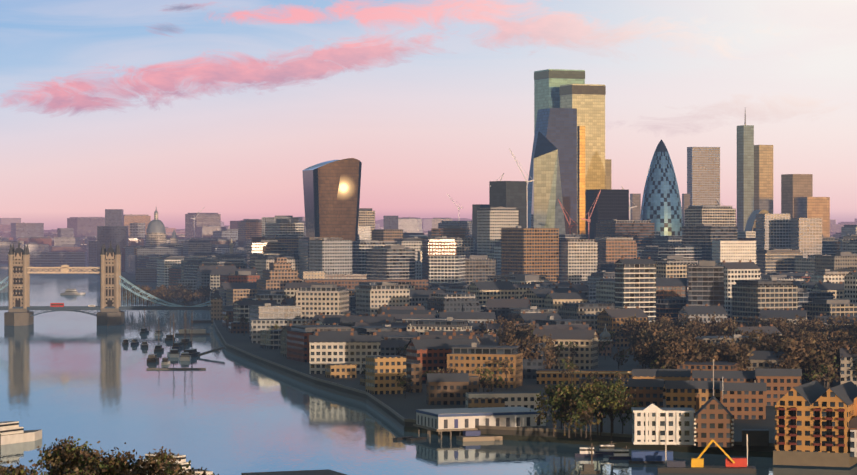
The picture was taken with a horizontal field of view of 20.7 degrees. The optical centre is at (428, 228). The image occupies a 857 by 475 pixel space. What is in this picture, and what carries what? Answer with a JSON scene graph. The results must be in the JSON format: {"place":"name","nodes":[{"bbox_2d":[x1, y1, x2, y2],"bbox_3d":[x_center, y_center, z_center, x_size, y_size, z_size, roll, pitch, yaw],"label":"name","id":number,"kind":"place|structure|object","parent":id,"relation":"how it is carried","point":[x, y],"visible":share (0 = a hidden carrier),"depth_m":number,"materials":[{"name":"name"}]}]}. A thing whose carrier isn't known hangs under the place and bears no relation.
{"place":"outdoors","nodes":[
{"label":"outdoors","id":0,"kind":"place"},
{"bbox_2d":[0,259,839,473],"bbox_3d":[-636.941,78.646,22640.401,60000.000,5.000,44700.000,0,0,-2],"label":"land","id":1,"kind":"structure","parent":0,"point":[408,406],"depth_m":1072.24,"materials":[{"name":"grey concrete"}]},
{"bbox_2d":[0,253,232,325],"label":"bridge","id":2,"kind":"structure","parent":1,"relation":"on","point":[19,284],"depth_m":1940.68,"materials":[{"name":"beige stone"}]},
{"bbox_2d":[8,241,221,298],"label":"roof","id":3,"kind":"structure","parent":2,"relation":"attached to","point":[25,251],"depth_m":1943.15,"materials":[{"name":"grey"}]},
{"bbox_2d":[0,238,233,271],"bbox_3d":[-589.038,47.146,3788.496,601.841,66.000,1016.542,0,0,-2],"label":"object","id":4,"kind":"object","parent":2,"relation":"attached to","point":[231,244],"visible":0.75,"depth_m":4219.42,"materials":[{"name":"paint"}]},
{"bbox_2d":[0,283,856,474],"bbox_3d":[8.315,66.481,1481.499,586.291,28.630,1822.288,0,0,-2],"label":"leaves","id":5,"kind":"object","parent":1,"relation":"on","point":[659,338],"visible":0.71,"depth_m":1124.61,"materials":[{"name":"brown plant"}]},
{"bbox_2d":[0,205,856,387],"bbox_3d":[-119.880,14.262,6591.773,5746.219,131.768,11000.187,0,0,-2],"label":"city","id":6,"kind":"object","parent":1,"relation":"on","point":[440,294],"visible":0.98,"depth_m":2151.31},
{"bbox_2d":[1,287,856,474],"bbox_3d":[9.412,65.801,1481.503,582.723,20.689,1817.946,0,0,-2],"label":"trunks","id":7,"kind":"object","parent":1,"relation":"on","point":[589,422],"visible":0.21,"depth_m":1045.77,"materials":[{"name":"paint"}]},
{"bbox_2d":[145,147,719,245],"bbox_3d":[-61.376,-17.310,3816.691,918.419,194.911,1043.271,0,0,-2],"label":"landmarks","id":8,"kind":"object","parent":1,"relation":"on","point":[703,176],"visible":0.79,"depth_m":3313.83,"materials":[{"name":"grey"}]},
{"bbox_2d":[147,110,763,237],"bbox_3d":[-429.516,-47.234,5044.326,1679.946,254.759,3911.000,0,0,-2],"label":"city buildings","id":9,"kind":"structure","parent":1,"relation":"on","point":[156,226],"depth_m":4171.52,"materials":[{"name":"paint"}]},
{"bbox_2d":[191,148,723,238],"bbox_3d":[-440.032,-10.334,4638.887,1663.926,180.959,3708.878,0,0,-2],"label":"construction cranes","id":10,"kind":"object","parent":1,"relation":"on","point":[588,221],"visible":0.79,"depth_m":2953.44,"materials":[{"name":"paint"}]},
{"bbox_2d":[209,310,856,466],"bbox_3d":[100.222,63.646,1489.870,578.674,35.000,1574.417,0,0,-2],"label":"embankment","id":11,"kind":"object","parent":1,"relation":"on","point":[796,458],"visible":0.83,"depth_m":877.27,"materials":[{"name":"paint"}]},
{"bbox_2d":[779,407,843,451],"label":"balconies","id":12,"kind":"structure","parent":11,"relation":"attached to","point":[817,430],"depth_m":784.02,"materials":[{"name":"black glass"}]},
{"bbox_2d":[222,310,856,456],"bbox_3d":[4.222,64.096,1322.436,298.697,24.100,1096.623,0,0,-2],"label":"waterfront buildings","id":13,"kind":"structure","parent":1,"relation":"on","point":[745,396],"depth_m":943.72,"materials":[{"name":"brown brick"}]},
{"bbox_2d":[302,69,829,248],"bbox_3d":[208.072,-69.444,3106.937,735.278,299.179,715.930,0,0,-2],"label":"skyscrapers","id":14,"kind":"structure","parent":1,"relation":"on","point":[331,210],"depth_m":3031.38,"materials":[{"name":"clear glass"}]},
{"bbox_2d":[339,183,347,192],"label":"sun reflection","id":15,"kind":"object","parent":14,"relation":"attached to","point":[343,187],"visible":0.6,"depth_m":2746.09,"materials":[{"name":"yellow glass"}]},
{"bbox_2d":[528,108,689,238],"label":"skyscrapers","id":16,"kind":"structure","parent":1,"relation":"on","point":[556,128],"depth_m":3051.72,"materials":[{"name":"grey glass"}]},
{"bbox_2d":[375,218,471,226],"bbox_3d":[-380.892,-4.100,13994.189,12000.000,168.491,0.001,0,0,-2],"label":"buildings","id":17,"kind":"structure","parent":0,"point":[380,222],"depth_m":14010.07,"materials":[{"name":"grey concrete"}]},
{"bbox_2d":[0,263,856,474],"bbox_3d":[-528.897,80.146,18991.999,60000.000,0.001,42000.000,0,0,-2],"label":"water","id":18,"kind":"structure","parent":0,"point":[84,377],"depth_m":1007.48,"materials":[{"name":"blue liquid"}]},
{"bbox_2d":[241,469,346,474],"bbox_3d":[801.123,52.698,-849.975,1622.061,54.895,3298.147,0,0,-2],"label":"roof","id":19,"kind":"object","parent":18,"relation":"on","point":[317,472],"visible":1,"depth_m":555.21,"materials":[{"name":"grey"}]},
{"bbox_2d":[0,283,755,474],"bbox_3d":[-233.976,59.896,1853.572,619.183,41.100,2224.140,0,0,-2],"label":"boats","id":20,"kind":"object","parent":18,"relation":"on","point":[12,432],"visible":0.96,"depth_m":819.36,"materials":[{"name":"paint"}]},
{"bbox_2d":[0,0,856,229],"label":"sky","id":21,"kind":"structure","parent":0,"point":[175,108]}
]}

